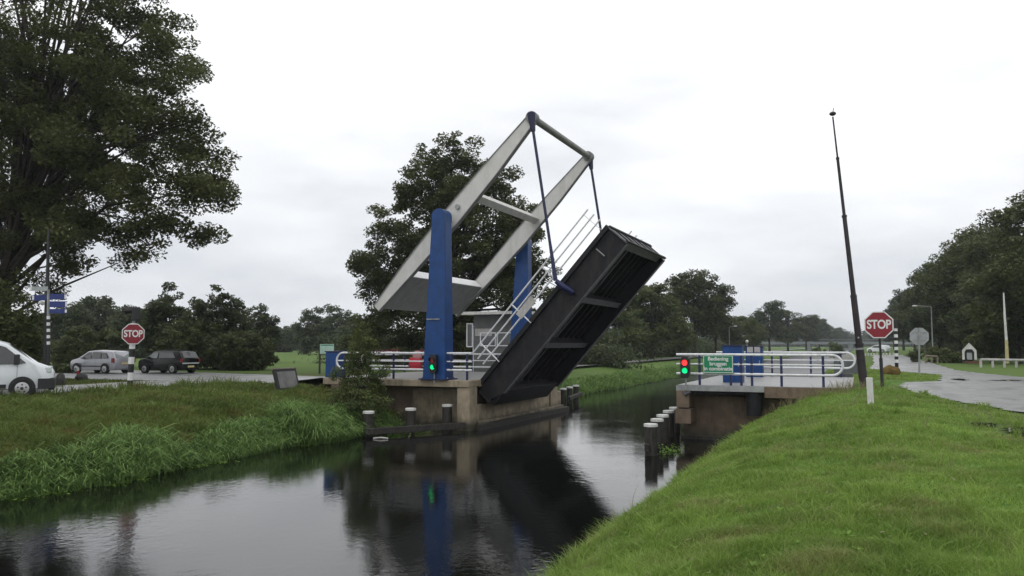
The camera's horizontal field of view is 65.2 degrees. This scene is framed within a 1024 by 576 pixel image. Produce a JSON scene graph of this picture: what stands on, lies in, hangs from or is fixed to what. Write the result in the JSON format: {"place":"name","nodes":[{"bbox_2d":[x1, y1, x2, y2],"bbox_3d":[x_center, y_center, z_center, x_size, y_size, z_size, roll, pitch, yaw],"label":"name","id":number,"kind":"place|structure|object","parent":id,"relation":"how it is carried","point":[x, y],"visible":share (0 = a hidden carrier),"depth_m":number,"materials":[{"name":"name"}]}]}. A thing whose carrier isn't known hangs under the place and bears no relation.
{"place":"outdoors","nodes":[
{"label":"outdoors","id":0,"kind":"place"},
{"bbox_2d":[1,381,203,394],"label":"road","id":1,"kind":"structure","parent":0,"point":[102,385],"depth_m":35.71,"materials":[{"name":"asphalt"}]},
{"bbox_2d":[0,340,55,396],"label":"parked van","id":2,"kind":"object","parent":1,"relation":"on","point":[21,371],"visible":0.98,"depth_m":27.49,"materials":[{"name":"white metal"}]},
{"bbox_2d":[55,370,420,382],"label":"road","id":3,"kind":"structure","parent":0,"point":[139,374],"depth_m":45.47,"materials":[{"name":"asphalt"}]},
{"bbox_2d":[70,350,135,373],"bbox_3d":[-26.264,4.710,51.233,3.938,1.490,1.902,-2,-4,23],"label":"parked car","id":4,"kind":"object","parent":3,"relation":"on","point":[104,361],"visible":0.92,"depth_m":50.44,"materials":[{"name":"silver metal"}]},
{"bbox_2d":[138,350,199,373],"bbox_3d":[-21.948,4.708,51.140,3.692,1.481,1.922,-2,-4,23],"label":"parked car","id":5,"kind":"object","parent":3,"relation":"on","point":[172,361],"visible":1,"depth_m":50.42,"materials":[{"name":"black metal"}]},
{"bbox_2d":[0,350,847,575],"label":"canal water","id":6,"kind":"structure","parent":0,"point":[518,499],"depth_m":16.68,"materials":[{"name":"black liquid"}]},
{"bbox_2d":[363,411,373,436],"bbox_3d":[-5.229,5.446,29.114,0.410,1.930,0.420,-2,-4,23],"label":"mooring post","id":7,"kind":"object","parent":6,"relation":"in","point":[368,418],"visible":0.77,"depth_m":29.00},
{"bbox_2d":[405,408,415,432],"bbox_3d":[-3.867,5.542,30.482,0.410,1.930,0.420,-2,-4,23],"label":"mooring post","id":8,"kind":"object","parent":6,"relation":"in","point":[410,416],"visible":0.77,"depth_m":30.36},
{"bbox_2d":[364,422,464,434],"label":"fender beam","id":9,"kind":"structure","parent":6,"relation":"on","point":[411,428],"depth_m":29.69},
{"bbox_2d":[442,404,451,422],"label":"mooring post","id":10,"kind":"object","parent":6,"relation":"in","point":[446,413],"visible":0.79,"depth_m":31.33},
{"bbox_2d":[644,423,657,455],"bbox_3d":[4.217,5.093,24.257,0.410,1.950,0.420,-2,-4,23],"label":"mooring post","id":11,"kind":"object","parent":6,"relation":"in","point":[651,434],"visible":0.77,"depth_m":24.13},
{"bbox_2d":[650,418,663,448],"bbox_3d":[4.707,5.209,25.894,0.409,1.950,0.420,-2,-4,23],"label":"mooring post","id":12,"kind":"object","parent":6,"relation":"in","point":[659,421],"visible":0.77,"depth_m":25.76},
{"bbox_2d":[656,414,668,442],"bbox_3d":[5.176,5.317,27.430,0.409,1.950,0.420,-2,-4,23],"label":"mooring post","id":13,"kind":"object","parent":6,"relation":"in","point":[665,428],"visible":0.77,"depth_m":27.30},
{"bbox_2d":[663,410,673,436],"bbox_3d":[5.718,5.439,29.153,0.410,1.950,0.420,-2,-4,23],"label":"mooring post","id":14,"kind":"object","parent":6,"relation":"in","point":[670,413],"visible":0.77,"depth_m":29.02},
{"bbox_2d":[0,347,1023,575],"bbox_3d":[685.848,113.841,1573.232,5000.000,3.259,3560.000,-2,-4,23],"label":"ground","id":15,"kind":"structure","parent":0,"point":[304,366],"depth_m":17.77,"materials":[{"name":"plant"}]},
{"bbox_2d":[0,278,54,369],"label":"bush","id":16,"kind":"object","parent":15,"relation":"on","point":[21,331],"visible":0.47,"depth_m":36.80,"materials":[{"name":"green plant"}]},
{"bbox_2d":[40,229,49,364],"bbox_3d":[-20.948,0.817,35.941,0.279,7.035,0.465,-2,-4,23],"label":"lamp post","id":17,"kind":"object","parent":15,"relation":"on","point":[44,356],"visible":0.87,"depth_m":35.95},
{"bbox_2d":[29,286,66,365],"bbox_3d":[-20.485,2.099,35.335,1.724,4.333,0.247,0,-4,1],"label":"direction sign","id":18,"kind":"object","parent":15,"relation":"on","point":[49,298],"visible":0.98,"depth_m":35.36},
{"bbox_2d":[50,362,72,372],"bbox_3d":[-29.476,5.324,51.694,2.800,1.212,2.092,-2,-4,23],"label":"bush","id":19,"kind":"object","parent":15,"relation":"on","point":[62,367],"visible":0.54,"depth_m":51.24,"materials":[{"name":"green plant"}]},
{"bbox_2d":[41,301,97,354],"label":"tree","id":20,"kind":"object","parent":15,"relation":"on","point":[77,314],"visible":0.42,"depth_m":110.68,"materials":[{"name":"green plant"}]},
{"bbox_2d":[50,325,123,364],"bbox_3d":[-32.749,4.662,61.607,5.222,3.768,6.007,3,-5,-35],"label":"bush","id":21,"kind":"object","parent":15,"relation":"on","point":[82,340],"visible":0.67,"depth_m":60.65,"materials":[{"name":"green plant"}]},
{"bbox_2d":[79,295,122,348],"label":"tree","id":22,"kind":"object","parent":15,"relation":"on","point":[102,311],"visible":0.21,"depth_m":117.53,"materials":[{"name":"green plant"}]},
{"bbox_2d":[0,0,241,322],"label":"oak tree","id":23,"kind":"object","parent":15,"relation":"on","point":[45,123],"visible":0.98,"depth_m":39.40,"materials":[{"name":"green plant"}]},
{"bbox_2d":[0,375,248,398],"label":"roadside weeds","id":24,"kind":"object","parent":15,"relation":"on","point":[119,385],"visible":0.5,"depth_m":31.79,"materials":[{"name":"green plant"}]},
{"bbox_2d":[105,304,148,357],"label":"tree","id":25,"kind":"object","parent":15,"relation":"on","point":[120,322],"visible":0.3,"depth_m":106.17,"materials":[{"name":"green plant"}]},
{"bbox_2d":[122,307,144,385],"bbox_3d":[-15.597,2.561,32.882,0.840,3.553,0.333,2,-5,-27],"label":"stop sign","id":26,"kind":"object","parent":15,"relation":"on","point":[133,332],"visible":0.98,"depth_m":32.80,"materials":[{"name":"metal"}]},
{"bbox_2d":[0,413,312,500],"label":"reeds","id":27,"kind":"object","parent":15,"relation":"on","point":[123,453],"visible":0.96,"depth_m":20.42,"materials":[{"name":"plant"}]},
{"bbox_2d":[139,281,191,357],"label":"tree","id":28,"kind":"object","parent":15,"relation":"on","point":[159,313],"visible":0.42,"depth_m":65.27,"materials":[{"name":"green plant"}]},
{"bbox_2d":[0,377,351,476],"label":"grass","id":29,"kind":"structure","parent":15,"relation":"on","point":[18,411],"depth_m":25.35,"materials":[{"name":"plant"}]},
{"bbox_2d":[150,317,226,368],"bbox_3d":[-23.832,4.302,59.801,6.539,4.231,5.238,-2,-4,23],"label":"bush","id":30,"kind":"object","parent":15,"relation":"on","point":[177,338],"visible":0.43,"depth_m":58.68,"materials":[{"name":"green plant"}]},
{"bbox_2d":[65,374,365,383],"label":"grass","id":31,"kind":"structure","parent":15,"relation":"on","point":[70,381],"depth_m":39.40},
{"bbox_2d":[180,284,255,368],"bbox_3d":[-22.856,3.087,61.784,6.113,6.940,4.742,-2,-4,23],"label":"tree","id":32,"kind":"object","parent":15,"relation":"on","point":[226,313],"visible":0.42,"depth_m":61.00,"materials":[{"name":"green plant"}]},
{"bbox_2d":[200,330,279,370],"bbox_3d":[-19.715,4.651,57.717,5.533,3.244,4.482,-2,-4,23],"label":"bush","id":33,"kind":"object","parent":15,"relation":"on","point":[242,351],"visible":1,"depth_m":56.65,"materials":[{"name":"green plant"}]},
{"bbox_2d":[238,303,283,351],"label":"tree","id":34,"kind":"object","parent":15,"relation":"on","point":[264,325],"visible":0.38,"depth_m":81.06,"materials":[{"name":"green plant"}]},
{"bbox_2d":[271,367,298,390],"bbox_3d":[-9.634,4.002,34.113,0.388,1.190,1.667,-1,-4,19],"label":"information board","id":35,"kind":"object","parent":15,"relation":"on","point":[284,378],"visible":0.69,"depth_m":33.95,"materials":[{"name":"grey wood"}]},
{"bbox_2d":[274,326,300,351],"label":"tree","id":36,"kind":"object","parent":15,"relation":"on","point":[288,344],"visible":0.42,"depth_m":187.13,"materials":[{"name":"green plant"}]},
{"bbox_2d":[291,304,357,353],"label":"tree","id":37,"kind":"object","parent":15,"relation":"on","point":[316,325],"visible":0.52,"depth_m":148.01,"materials":[{"name":"green plant"}]},
{"bbox_2d":[318,344,333,373],"bbox_3d":[-10.648,4.069,45.852,0.841,1.700,0.137,0,-4,-6],"label":"information sign","id":38,"kind":"object","parent":15,"relation":"on","point":[323,348],"visible":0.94,"depth_m":45.83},
{"bbox_2d":[247,395,405,444],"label":"reeds","id":39,"kind":"object","parent":15,"relation":"on","point":[324,426],"visible":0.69,"depth_m":27.61,"materials":[{"name":"plant"}]},
{"bbox_2d":[327,313,394,427],"bbox_3d":[-5.991,3.220,30.771,2.898,4.613,2.869,-2,-4,23],"label":"shrub","id":40,"kind":"object","parent":15,"relation":"on","point":[371,391],"visible":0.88,"depth_m":31.01,"materials":[{"name":"green plant"}]},
{"bbox_2d":[334,317,394,350],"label":"tree","id":41,"kind":"object","parent":15,"relation":"on","point":[347,329],"visible":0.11,"depth_m":128.95,"materials":[{"name":"green plant"}]},
{"bbox_2d":[341,130,563,370],"bbox_3d":[-4.112,-1.260,59.649,16.772,20.669,13.371,-2,-4,23],"label":"tall tree","id":42,"kind":"object","parent":15,"relation":"on","point":[449,184],"visible":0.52,"depth_m":57.21,"materials":[{"name":"green plant"}]},
{"bbox_2d":[292,333,661,368],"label":"undergrowth","id":43,"kind":"object","parent":15,"relation":"on","point":[604,357],"visible":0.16,"depth_m":73.28,"materials":[{"name":"plant"}]},
{"bbox_2d":[323,111,665,430],"bbox_3d":[-0.198,0.226,36.336,13.518,13.760,10.650,-2,-4,23],"label":"drawbridge","id":44,"kind":"object","parent":15,"relation":"on","point":[555,337],"visible":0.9,"depth_m":32.98,"materials":[{"name":"metal"}]},
{"bbox_2d":[325,351,345,377],"bbox_3d":[-7.564,3.256,34.247,0.760,1.120,0.515,-2,-4,23],"label":"control cabinet","id":45,"kind":"object","parent":44,"relation":"on","point":[331,356],"visible":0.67,"depth_m":34.06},
{"bbox_2d":[336,352,471,379],"bbox_3d":[-4.503,3.147,32.502,6.392,1.092,0.084,-2,-4,23],"label":"railing","id":46,"kind":"object","parent":44,"relation":"on","point":[393,368],"visible":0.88,"depth_m":32.31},
{"bbox_2d":[361,353,500,372],"bbox_3d":[-3.914,3.980,42.036,9.642,1.112,0.084,-2,-4,23],"label":"railing","id":47,"kind":"object","parent":44,"relation":"on","point":[471,366],"visible":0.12,"depth_m":41.40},
{"bbox_2d":[408,351,421,368],"bbox_3d":[-5.071,3.808,42.235,0.782,1.003,0.280,-2,-4,23],"label":"red box","id":48,"kind":"object","parent":47,"relation":"hanging from","point":[417,357],"visible":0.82,"depth_m":42.10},
{"bbox_2d":[428,355,437,382],"bbox_3d":[-3.117,3.183,31.502,0.310,1.120,0.340,-2,-4,23],"label":"canal signal","id":49,"kind":"object","parent":44,"relation":"attached to","point":[433,363],"visible":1,"depth_m":31.46,"materials":[{"name":"black"}]},
{"bbox_2d":[477,406,568,430],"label":"waterline beam","id":50,"kind":"structure","parent":44,"relation":"attached to","point":[497,423],"depth_m":34.74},
{"bbox_2d":[461,311,534,371],"bbox_3d":[-0.504,3.241,43.868,4.100,3.804,3.250,-2,-4,23],"label":"bridge keeper hut","id":51,"kind":"object","parent":15,"relation":"on","point":[485,322],"visible":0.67,"depth_m":43.05,"materials":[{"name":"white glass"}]},
{"bbox_2d":[466,323,472,346],"bbox_3d":[-2.291,2.565,43.491,0.400,1.300,0.047,-2,-4,23],"label":"window","id":52,"kind":"structure","parent":51,"relation":"in","point":[469,326],"depth_m":43.51,"materials":[{"name":"white glass"}]},
{"bbox_2d":[480,332,495,345],"bbox_3d":[-1.287,2.759,43.039,0.950,0.750,0.047,-2,-4,23],"label":"window","id":53,"kind":"structure","parent":51,"relation":"in","point":[488,339],"depth_m":43.03,"materials":[{"name":"grey glass"}]},
{"bbox_2d":[497,332,510,345],"bbox_3d":[-0.347,2.730,42.632,1.000,0.750,0.047,-2,-4,23],"label":"window","id":54,"kind":"structure","parent":51,"relation":"in","point":[506,341],"depth_m":42.68,"materials":[{"name":"grey glass"}]},
{"bbox_2d":[335,328,820,346],"bbox_3d":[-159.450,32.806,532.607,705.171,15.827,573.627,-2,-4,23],"label":"distant wood","id":55,"kind":"object","parent":15,"relation":"on","point":[790,345],"visible":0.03,"depth_m":605.62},
{"bbox_2d":[605,309,649,347],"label":"tree","id":56,"kind":"object","parent":15,"relation":"on","point":[631,326],"visible":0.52,"depth_m":94.08,"materials":[{"name":"green plant"}]},
{"bbox_2d":[527,428,741,575],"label":"waterside grass","id":57,"kind":"structure","parent":15,"relation":"on","point":[731,436],"depth_m":13.40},
{"bbox_2d":[557,357,745,398],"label":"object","id":58,"kind":"object","parent":15,"relation":"on","point":[610,381],"visible":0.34,"depth_m":63.38,"materials":[{"name":"plant"}]},
{"bbox_2d":[622,282,693,358],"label":"tree","id":59,"kind":"object","parent":15,"relation":"on","point":[668,324],"visible":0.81,"depth_m":102.44,"materials":[{"name":"green plant"}]},
{"bbox_2d":[587,328,766,360],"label":"undergrowth","id":60,"kind":"object","parent":15,"relation":"on","point":[702,346],"visible":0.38,"depth_m":113.37,"materials":[{"name":"plant"}]},
{"bbox_2d":[668,330,696,356],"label":"tree","id":61,"kind":"object","parent":15,"relation":"on","point":[684,345],"visible":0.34,"depth_m":116.34,"materials":[{"name":"green plant"}]},
{"bbox_2d":[663,268,737,352],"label":"tree","id":62,"kind":"object","parent":15,"relation":"on","point":[709,317],"visible":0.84,"depth_m":121.76,"materials":[{"name":"green plant"}]},
{"bbox_2d":[688,283,744,352],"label":"tree","id":63,"kind":"object","parent":15,"relation":"on","point":[728,300],"visible":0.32,"depth_m":129.02,"materials":[{"name":"green plant"}]},
{"bbox_2d":[719,315,756,344],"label":"tree","id":64,"kind":"object","parent":15,"relation":"on","point":[746,323],"visible":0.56,"depth_m":148.76,"materials":[{"name":"green plant"}]},
{"bbox_2d":[740,319,769,345],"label":"tree","id":65,"kind":"object","parent":15,"relation":"on","point":[756,335],"visible":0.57,"depth_m":157.96,"materials":[{"name":"green plant"}]},
{"bbox_2d":[675,372,853,436],"bbox_3d":[10.148,5.093,30.931,5.680,3.290,9.459,-2,-4,23],"label":"bridge landing","id":66,"kind":"object","parent":15,"relation":"on","point":[715,406],"visible":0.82,"depth_m":27.98,"materials":[{"name":"concrete"}]},
{"bbox_2d":[680,356,689,388],"bbox_3d":[5.962,2.916,27.563,0.310,1.120,0.340,-2,-4,23],"label":"canal signal","id":67,"kind":"object","parent":66,"relation":"attached to","point":[685,367],"visible":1,"depth_m":27.53,"materials":[{"name":"black"}]},
{"bbox_2d":[681,435,728,440],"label":"waterline beam","id":68,"kind":"structure","parent":66,"relation":"attached to","point":[700,437],"depth_m":28.23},
{"bbox_2d":[721,345,744,382],"bbox_3d":[8.211,2.804,29.671,0.760,1.380,0.665,-2,-4,23],"label":"control cabinet","id":69,"kind":"object","parent":66,"relation":"on","point":[733,349],"visible":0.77,"depth_m":29.37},
{"bbox_2d":[745,340,763,376],"bbox_3d":[10.553,3.055,34.800,0.760,1.600,0.580,-2,-4,23],"label":"control cabinet","id":70,"kind":"object","parent":66,"relation":"on","point":[756,359],"visible":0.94,"depth_m":34.54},
{"bbox_2d":[676,353,843,386],"bbox_3d":[8.268,2.759,26.985,5.442,1.092,0.084,-2,-4,23],"label":"railing","id":71,"kind":"object","parent":66,"relation":"on","point":[699,373],"visible":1,"depth_m":26.88,"materials":[{"name":"metal"}]},
{"bbox_2d":[703,355,733,373],"bbox_3d":[7.060,2.608,27.410,1.024,0.631,0.035,-2,-4,23],"label":"green sign","id":72,"kind":"object","parent":71,"relation":"attached to","point":[717,363],"visible":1,"depth_m":27.39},
{"bbox_2d":[716,351,855,376],"bbox_3d":[11.887,3.322,34.976,5.792,1.092,0.084,-2,-4,23],"label":"railing","id":73,"kind":"object","parent":66,"relation":"on","point":[811,360],"visible":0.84,"depth_m":34.55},
{"bbox_2d":[523,386,1012,574],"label":"seed stalks","id":74,"kind":"object","parent":15,"relation":"on","point":[859,456],"visible":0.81,"depth_m":11.55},
{"bbox_2d":[749,300,790,350],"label":"tree","id":75,"kind":"object","parent":15,"relation":"on","point":[773,311],"visible":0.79,"depth_m":203.26,"materials":[{"name":"green plant"}]},
{"bbox_2d":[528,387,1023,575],"bbox_3d":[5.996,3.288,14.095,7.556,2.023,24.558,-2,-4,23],"label":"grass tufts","id":76,"kind":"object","parent":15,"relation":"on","point":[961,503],"visible":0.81,"depth_m":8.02,"materials":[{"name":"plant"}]},
{"bbox_2d":[775,308,809,350],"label":"tree","id":77,"kind":"object","parent":15,"relation":"on","point":[797,328],"visible":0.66,"depth_m":237.26,"materials":[{"name":"green plant"}]},
{"bbox_2d":[562,432,1023,575],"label":"weeds","id":78,"kind":"object","parent":15,"relation":"on","point":[845,534],"visible":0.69,"depth_m":7.30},
{"bbox_2d":[569,411,1022,575],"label":"fallen leaves","id":79,"kind":"object","parent":15,"relation":"on","point":[826,508],"visible":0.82,"depth_m":8.33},
{"bbox_2d":[786,314,821,349],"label":"tree","id":80,"kind":"object","parent":15,"relation":"on","point":[811,322],"visible":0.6,"depth_m":287.51,"materials":[{"name":"green plant"}]},
{"bbox_2d":[812,318,830,347],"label":"tree","id":81,"kind":"object","parent":15,"relation":"on","point":[823,326],"visible":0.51,"depth_m":347.20,"materials":[{"name":"green plant"}]},
{"bbox_2d":[812,342,845,357],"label":"bush","id":82,"kind":"object","parent":15,"relation":"on","point":[835,347],"visible":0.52,"depth_m":148.94,"materials":[{"name":"green plant"}]},
{"bbox_2d":[820,326,841,347],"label":"tree","id":83,"kind":"object","parent":15,"relation":"on","point":[835,335],"visible":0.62,"depth_m":425.90,"materials":[{"name":"green plant"}]},
{"bbox_2d":[759,339,925,351],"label":"distant bridge","id":84,"kind":"structure","parent":15,"relation":"on","point":[809,346],"depth_m":302.34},
{"bbox_2d":[834,355,857,373],"bbox_3d":[18.632,4.334,44.263,1.600,1.280,1.040,-2,-4,23],"label":"utility box","id":85,"kind":"object","parent":15,"relation":"on","point":[854,369],"visible":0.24,"depth_m":43.83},
{"bbox_2d":[829,108,867,386],"bbox_3d":[10.717,-1.278,25.463,0.985,9.048,0.279,0,-4,2],"label":"leaning mast","id":86,"kind":"object","parent":15,"relation":"on","point":[861,361],"visible":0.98,"depth_m":25.29,"materials":[{"name":"metal"}]},
{"bbox_2d":[793,378,907,403],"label":"dry stalks","id":87,"kind":"object","parent":15,"relation":"on","point":[844,387],"visible":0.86,"depth_m":24.17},
{"bbox_2d":[866,378,873,403],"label":"marker post","id":88,"kind":"object","parent":15,"relation":"on","point":[869,386],"visible":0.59,"depth_m":19.82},
{"bbox_2d":[816,329,936,347],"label":"distant wood","id":89,"kind":"object","parent":15,"relation":"on","point":[865,335],"visible":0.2,"depth_m":586.76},
{"bbox_2d":[864,311,893,386],"bbox_3d":[11.465,1.986,24.950,0.830,2.505,0.127,-2,-4,22],"label":"stop sign","id":90,"kind":"object","parent":15,"relation":"on","point":[879,324],"visible":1,"depth_m":24.93,"materials":[{"name":"metal"}]},
{"bbox_2d":[825,363,940,380],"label":"grass","id":91,"kind":"structure","parent":15,"relation":"on","point":[874,374],"depth_m":39.08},
{"bbox_2d":[893,320,898,367],"bbox_3d":[22.028,3.329,45.879,0.306,3.027,0.249,-2,-4,23],"label":"striped post","id":92,"kind":"object","parent":15,"relation":"on","point":[895,322],"visible":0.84,"depth_m":45.82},
{"bbox_2d":[888,298,916,351],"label":"tree","id":93,"kind":"object","parent":15,"relation":"on","point":[902,333],"visible":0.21,"depth_m":169.96,"materials":[{"name":"green plant"}]},
{"bbox_2d":[892,270,929,351],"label":"tree","id":94,"kind":"object","parent":15,"relation":"on","point":[897,297],"visible":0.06,"depth_m":146.34,"materials":[{"name":"green plant"}]},
{"bbox_2d":[892,261,943,347],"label":"tree","id":95,"kind":"object","parent":15,"relation":"on","point":[909,301],"visible":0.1,"depth_m":123.28,"materials":[{"name":"green plant"}]},
{"bbox_2d":[910,328,928,373],"bbox_3d":[20.813,3.291,40.834,0.868,2.507,0.109,-2,-5,29],"label":"stop sign","id":96,"kind":"object","parent":15,"relation":"on","point":[919,336],"visible":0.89,"depth_m":40.85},
{"bbox_2d":[902,302,958,348],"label":"tree","id":97,"kind":"object","parent":15,"relation":"on","point":[913,318],"visible":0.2,"depth_m":110.12,"materials":[{"name":"green plant"}]},
{"bbox_2d":[906,346,955,362],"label":"bush","id":98,"kind":"object","parent":15,"relation":"on","point":[934,350],"visible":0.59,"depth_m":69.61,"materials":[{"name":"green plant"}]},
{"bbox_2d":[907,246,961,351],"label":"tree","id":99,"kind":"object","parent":15,"relation":"on","point":[926,299],"visible":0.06,"depth_m":105.50,"materials":[{"name":"green plant"}]},
{"bbox_2d":[915,293,964,349],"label":"tree","id":100,"kind":"object","parent":15,"relation":"on","point":[943,332],"visible":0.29,"depth_m":96.02,"materials":[{"name":"green plant"}]},
{"bbox_2d":[939,351,973,362],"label":"bush","id":101,"kind":"object","parent":15,"relation":"on","point":[956,357],"visible":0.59,"depth_m":67.45,"materials":[{"name":"green plant"}]},
{"bbox_2d":[909,339,1023,361],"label":"undergrowth","id":102,"kind":"object","parent":15,"relation":"on","point":[953,347],"visible":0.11,"depth_m":102.06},
{"bbox_2d":[962,343,976,362],"bbox_3d":[36.447,5.183,63.806,1.050,1.650,0.600,-2,-5,30],"label":"wayside shrine","id":103,"kind":"object","parent":15,"relation":"on","point":[969,354],"visible":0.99,"depth_m":63.69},
{"bbox_2d":[918,223,1021,357],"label":"tree","id":104,"kind":"object","parent":15,"relation":"on","point":[945,282],"visible":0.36,"depth_m":91.51,"materials":[{"name":"green plant"}]},
{"bbox_2d":[934,267,1021,361],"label":"tree","id":105,"kind":"object","parent":15,"relation":"on","point":[961,325],"visible":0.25,"depth_m":74.64,"materials":[{"name":"green plant"}]},
{"bbox_2d":[948,226,1023,358],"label":"tree","id":106,"kind":"object","parent":15,"relation":"on","point":[976,247],"visible":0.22,"depth_m":79.15,"materials":[{"name":"green plant"}]},
{"bbox_2d":[961,310,1010,362],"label":"tree","id":107,"kind":"object","parent":15,"relation":"on","point":[984,345],"visible":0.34,"depth_m":67.27,"materials":[{"name":"green plant"}]},
{"bbox_2d":[956,190,1023,336],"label":"tree","id":108,"kind":"object","parent":15,"relation":"on","point":[991,287],"visible":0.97,"depth_m":62.53,"materials":[{"name":"green plant"}]},
{"bbox_2d":[973,285,1023,363],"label":"tree","id":109,"kind":"object","parent":15,"relation":"on","point":[1013,346],"visible":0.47,"depth_m":65.73,"materials":[{"name":"green plant"}]},
{"bbox_2d":[979,358,1023,367],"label":"fence","id":110,"kind":"object","parent":15,"relation":"on","point":[992,360],"visible":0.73,"depth_m":54.71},
{"bbox_2d":[1003,293,1008,362],"bbox_3d":[35.768,2.896,57.943,0.256,5.106,0.252,-2,-4,23],"label":"bare pole","id":111,"kind":"object","parent":15,"relation":"on","point":[1006,341],"visible":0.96,"depth_m":57.85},
{"bbox_2d":[0,0,1023,337],"label":"sky","id":112,"kind":"structure","parent":0,"point":[707,125],"materials":[{"name":"white"}]},
{"bbox_2d":[870,355,1023,411],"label":"road","id":113,"kind":"structure","parent":0,"point":[988,389],"depth_m":30.05,"materials":[{"name":"asphalt"}]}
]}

